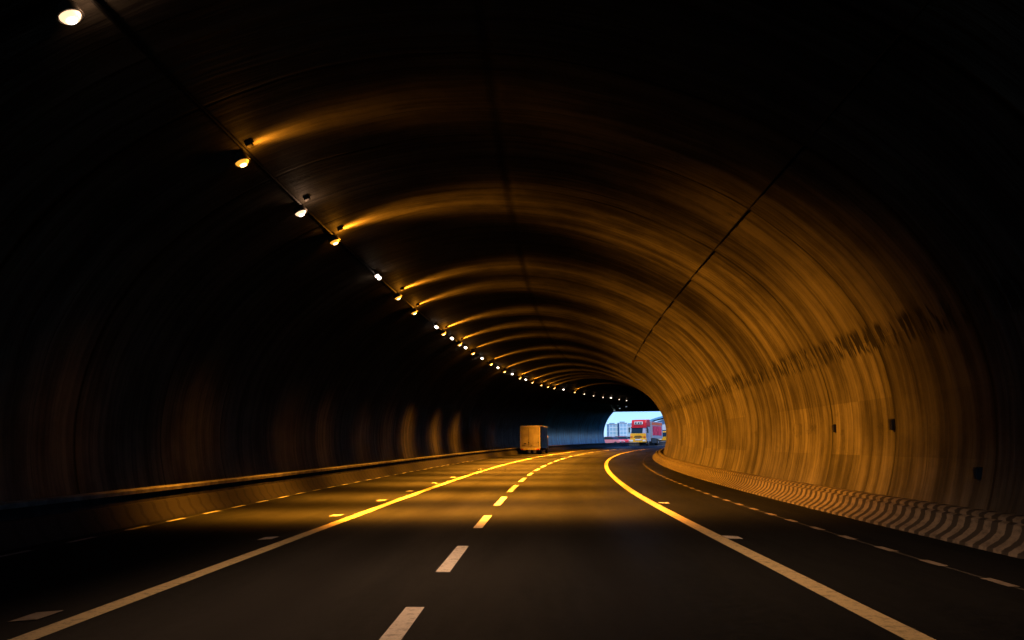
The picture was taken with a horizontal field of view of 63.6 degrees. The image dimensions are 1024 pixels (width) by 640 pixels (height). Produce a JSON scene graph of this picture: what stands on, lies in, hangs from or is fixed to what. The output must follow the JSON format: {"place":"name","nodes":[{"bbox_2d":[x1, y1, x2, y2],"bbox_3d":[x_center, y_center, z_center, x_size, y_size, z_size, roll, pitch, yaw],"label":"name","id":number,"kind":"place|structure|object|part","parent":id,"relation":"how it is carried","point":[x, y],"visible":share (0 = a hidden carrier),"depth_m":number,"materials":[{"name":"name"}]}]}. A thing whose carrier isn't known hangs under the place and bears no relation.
{"place":"outdoors","nodes":[
{"label":"outdoors","id":0,"kind":"place"},
{"bbox_2d":[0,445,1023,639],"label":"road","id":1,"kind":"structure","parent":0,"point":[623,543],"depth_m":11.01,"materials":[{"name":"grey asphalt"}]},
{"bbox_2d":[0,444,620,551],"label":"ribbed kerb","id":2,"kind":"structure","parent":1,"relation":"on","point":[21,533],"depth_m":19.52,"materials":[{"name":"grey concrete"}]},
{"bbox_2d":[0,441,665,521],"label":"parapet wall","id":3,"kind":"structure","parent":1,"relation":"on","point":[20,509],"depth_m":20.31,"materials":[{"name":"concrete"}]},
{"bbox_2d":[0,0,1023,515],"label":"road tunnel","id":4,"kind":"structure","parent":1,"relation":"on","point":[560,194],"depth_m":19.27,"materials":[{"name":"concrete"}]},
{"bbox_2d":[53,0,84,25],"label":"tunnel lamp","id":5,"kind":"object","parent":4,"relation":"attached to","point":[69,12],"visible":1,"depth_m":12.18,"materials":[{"name":"white"}]},
{"bbox_2d":[232,140,253,166],"bbox_3d":[-6.091,-3.745,18.770,0.620,0.430,0.500,-25,-9,-2],"label":"tunnel lamp","id":6,"kind":"object","parent":4,"relation":"attached to","point":[241,158],"visible":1,"depth_m":18.69,"materials":[{"name":"black"}]},
{"bbox_2d":[293,195,310,216],"bbox_3d":[-5.835,-3.143,22.977,0.620,0.430,0.500,-25,-9,-1],"label":"tunnel lamp","id":7,"kind":"object","parent":4,"relation":"attached to","point":[300,210],"visible":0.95,"depth_m":22.89,"materials":[{"name":"black"}]},
{"bbox_2d":[328,227,342,244],"bbox_3d":[-5.613,-2.663,26.359,0.620,0.430,0.500,-24,-9,-1],"label":"tunnel lamp","id":8,"kind":"object","parent":4,"relation":"attached to","point":[334,239],"visible":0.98,"depth_m":26.27,"materials":[{"name":"black"}]},
{"bbox_2d":[90,0,624,400],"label":"lamp conduit","id":9,"kind":"object","parent":4,"relation":"attached to","point":[116,23],"visible":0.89,"depth_m":17.22,"materials":[{"name":"black metal"}]},
{"bbox_2d":[373,271,381,279],"bbox_3d":[-5.320,-1.772,32.638,0.200,0.310,0.720,-24,-10,-1],"label":"tunnel lamp","id":10,"kind":"object","parent":4,"relation":"attached to","point":[377,275],"visible":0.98,"depth_m":32.37,"materials":[{"name":"white"}]},
{"bbox_2d":[393,287,403,299],"bbox_3d":[-5.004,-1.155,36.590,0.620,0.430,0.500,-24,-10,0],"label":"tunnel lamp","id":11,"kind":"object","parent":4,"relation":"attached to","point":[397,296],"visible":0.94,"depth_m":36.50,"materials":[{"name":"black"}]},
{"bbox_2d":[410,303,419,314],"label":"tunnel lamp","id":12,"kind":"object","parent":4,"relation":"attached to","point":[414,311],"visible":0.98,"depth_m":40.63,"materials":[{"name":"black"}]},
{"bbox_2d":[440,326,447,334],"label":"tunnel lamp","id":13,"kind":"object","parent":4,"relation":"attached to","point":[442,332],"visible":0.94,"depth_m":48.97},
{"bbox_2d":[633,0,930,361],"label":"power cable","id":14,"kind":"object","parent":4,"relation":"attached to","point":[858,81],"visible":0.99,"depth_m":14.73,"materials":[{"name":"black rubber"}]},
{"bbox_2d":[832,424,835,431],"bbox_3d":[9.112,3.054,23.292,0.160,0.220,0.100,-1,-9,3],"label":"junction box","id":15,"kind":"object","parent":4,"relation":"attached to","point":[833,427],"visible":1,"depth_m":23.25,"materials":[{"name":"black metal"}]},
{"bbox_2d":[888,419,894,429],"bbox_3d":[8.931,2.451,19.383,0.160,0.260,0.140,-1,-9,2],"label":"junction box","id":16,"kind":"object","parent":4,"relation":"attached to","point":[891,424],"visible":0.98,"depth_m":19.33,"materials":[{"name":"black metal"}]},
{"bbox_2d":[972,467,982,478],"bbox_3d":[8.646,2.843,15.318,0.160,0.220,0.100,-1,-9,2],"label":"junction box","id":17,"kind":"object","parent":4,"relation":"attached to","point":[977,472],"visible":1,"depth_m":15.28,"materials":[{"name":"black metal"}]},
{"bbox_2d":[520,426,547,453],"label":"box van","id":18,"kind":"object","parent":1,"relation":"on","point":[532,438],"visible":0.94,"depth_m":95.09,"materials":[{"name":"brown metal"}]},
{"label":"rear door","id":19,"kind":"part","parent":18,"relation":"part of","materials":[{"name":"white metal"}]},
{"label":"rear door","id":20,"kind":"part","parent":18,"relation":"part of","materials":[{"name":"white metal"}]},
{"bbox_2d":[652,448,1023,559],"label":"striped barrier","id":21,"kind":"object","parent":1,"relation":"on","point":[1002,533],"visible":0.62,"depth_m":16.85,"materials":[{"name":"concrete"}]},
{"bbox_2d":[615,436,629,441],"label":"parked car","id":22,"kind":"object","parent":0,"point":[624,438],"visible":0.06,"depth_m":188.39,"materials":[{"name":"red metal"}]},
{"bbox_2d":[604,411,661,436],"label":"sky","id":23,"kind":"structure","parent":0,"point":[616,417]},
{"bbox_3d":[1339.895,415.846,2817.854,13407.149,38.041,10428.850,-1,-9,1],"label":"ground","id":24,"kind":"structure","parent":0,"visible":0},
{"bbox_2d":[606,423,617,436],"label":"glass building","id":25,"kind":"structure","parent":24,"relation":"on","point":[612,430],"depth_m":791.16,"materials":[{"name":"blue glass"}]},
{"bbox_2d":[604,437,624,442],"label":"parked car","id":26,"kind":"object","parent":24,"relation":"on","point":[611,440],"visible":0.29,"depth_m":182.54,"materials":[{"name":"metal"}]},
{"bbox_2d":[617,422,626,435],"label":"glass building","id":27,"kind":"structure","parent":24,"relation":"on","point":[622,428],"depth_m":781.14,"materials":[{"name":"blue glass"}]},
{"bbox_2d":[627,423,630,435],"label":"glass building","id":28,"kind":"structure","parent":24,"relation":"on","point":[628,426],"depth_m":795.65,"materials":[{"name":"blue glass"}]},
{"bbox_2d":[629,419,662,445],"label":"cargo truck","id":29,"kind":"object","parent":24,"relation":"on","point":[647,432],"visible":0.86,"depth_m":163.71,"materials":[{"name":"red metal"}]},
{"bbox_2d":[650,416,665,430],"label":"canopy hall","id":30,"kind":"structure","parent":24,"relation":"on","point":[660,418],"depth_m":303.20,"materials":[{"name":"blue"}]},
{"bbox_2d":[659,430,665,440],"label":"yellow lorry","id":31,"kind":"object","parent":24,"relation":"on","point":[664,435],"visible":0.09,"depth_m":176.53,"materials":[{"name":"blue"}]}
]}

